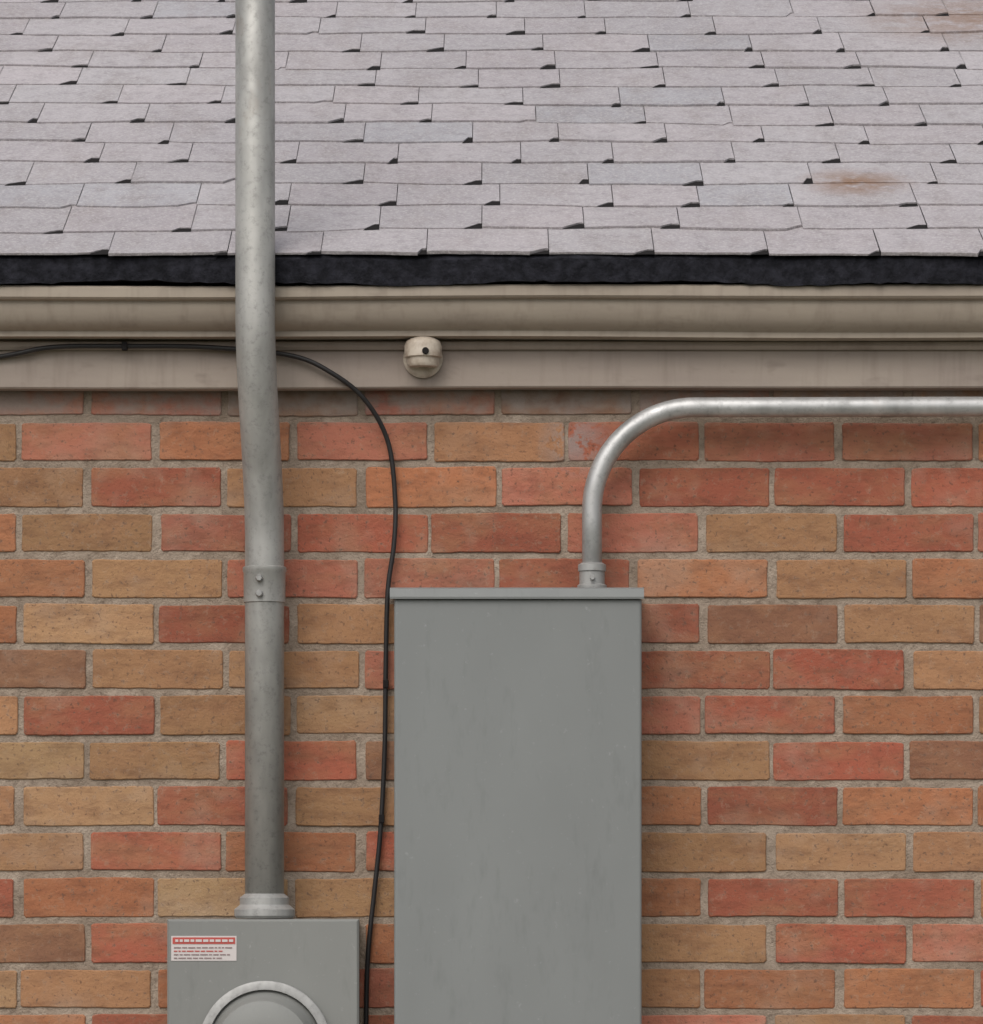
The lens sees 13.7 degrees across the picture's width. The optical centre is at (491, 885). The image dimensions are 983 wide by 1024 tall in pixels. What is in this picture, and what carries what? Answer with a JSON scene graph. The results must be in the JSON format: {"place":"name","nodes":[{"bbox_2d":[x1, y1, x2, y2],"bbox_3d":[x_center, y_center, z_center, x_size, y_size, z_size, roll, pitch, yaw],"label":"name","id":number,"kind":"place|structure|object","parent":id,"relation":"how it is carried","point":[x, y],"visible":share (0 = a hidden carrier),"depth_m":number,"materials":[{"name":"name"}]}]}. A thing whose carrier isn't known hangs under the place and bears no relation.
{"place":"outdoors","nodes":[
{"label":"outdoors","id":0,"kind":"place"},
{"label":"ground","id":1,"kind":"structure","parent":0,"visible":0},
{"bbox_3d":[0.000,-0.542,10.008,10.800,4.385,7.956,0,0,0],"label":"side and back walls","id":2,"kind":"object","parent":1,"relation":"on","visible":0},
{"bbox_2d":[0,390,982,1023],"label":"front wall bricks","id":3,"kind":"object","parent":2,"relation":"attached to","point":[474,486],"visible":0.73,"depth_m":6.00,"materials":[{"name":"brick"}]},
{"bbox_2d":[0,342,397,1023],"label":"black cable","id":4,"kind":"object","parent":3,"relation":"attached to","point":[124,346],"visible":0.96,"depth_m":5.99,"materials":[{"name":"black plastic"}]},
{"bbox_2d":[167,919,359,1023],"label":"electric meter socket","id":5,"kind":"object","parent":3,"relation":"attached to","point":[263,971],"visible":1,"depth_m":5.88,"materials":[{"name":"grey metal"}]},
{"bbox_2d":[234,0,294,918],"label":"electrical riser conduit","id":6,"kind":"object","parent":5,"relation":"attached to","point":[264,896],"visible":1,"depth_m":5.89,"materials":[{"name":"metal"}]},
{"bbox_2d":[0,350,982,390],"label":"frieze board","id":7,"kind":"object","parent":3,"relation":"attached to","point":[374,370],"visible":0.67,"depth_m":5.97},
{"bbox_2d":[403,336,442,377],"bbox_3d":[-0.100,-0.771,5.944,0.058,0.058,0.058,0,0,0],"label":"eave light sensor","id":8,"kind":"object","parent":7,"relation":"attached to","point":[422,356],"visible":1,"depth_m":5.93,"materials":[{"name":"beige plastic"}]},
{"bbox_2d":[0,340,982,349],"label":"frieze bead","id":9,"kind":"object","parent":7,"relation":"attached to","point":[561,345],"visible":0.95,"depth_m":5.96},
{"bbox_2d":[0,284,982,340],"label":"cornice moulding","id":10,"kind":"object","parent":7,"relation":"attached to","point":[895,312],"visible":0.98,"depth_m":5.91,"materials":[{"name":"paint"}]},
{"bbox_2d":[390,587,643,1023],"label":"electrical panel box","id":11,"kind":"object","parent":3,"relation":"attached to","point":[517,805],"visible":1,"depth_m":5.87,"materials":[{"name":"grey metal"}]},
{"bbox_2d":[577,397,982,586],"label":"branch conduit","id":12,"kind":"object","parent":11,"relation":"attached to","point":[592,566],"visible":0.9,"depth_m":5.94,"materials":[{"name":"metal"}]},
{"bbox_2d":[0,390,982,1023],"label":"front wall mortar","id":13,"kind":"object","parent":2,"relation":"attached to","point":[702,644],"depth_m":6.00,"materials":[{"name":"grey concrete"}]},
{"bbox_2d":[0,0,982,285],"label":"roof deck","id":14,"kind":"structure","parent":2,"relation":"attached to","point":[396,196],"depth_m":7.03,"materials":[{"name":"black"}]},
{"bbox_2d":[0,0,982,256],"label":"roof shingles","id":15,"kind":"object","parent":14,"relation":"on","point":[448,180],"visible":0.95,"depth_m":6.53,"materials":[{"name":"grey"}]},
{"bbox_2d":[0,250,982,285],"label":"roof edge tar","id":16,"kind":"object","parent":14,"relation":"attached to","point":[453,269],"visible":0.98,"depth_m":5.88,"materials":[{"name":"black"}]}
]}

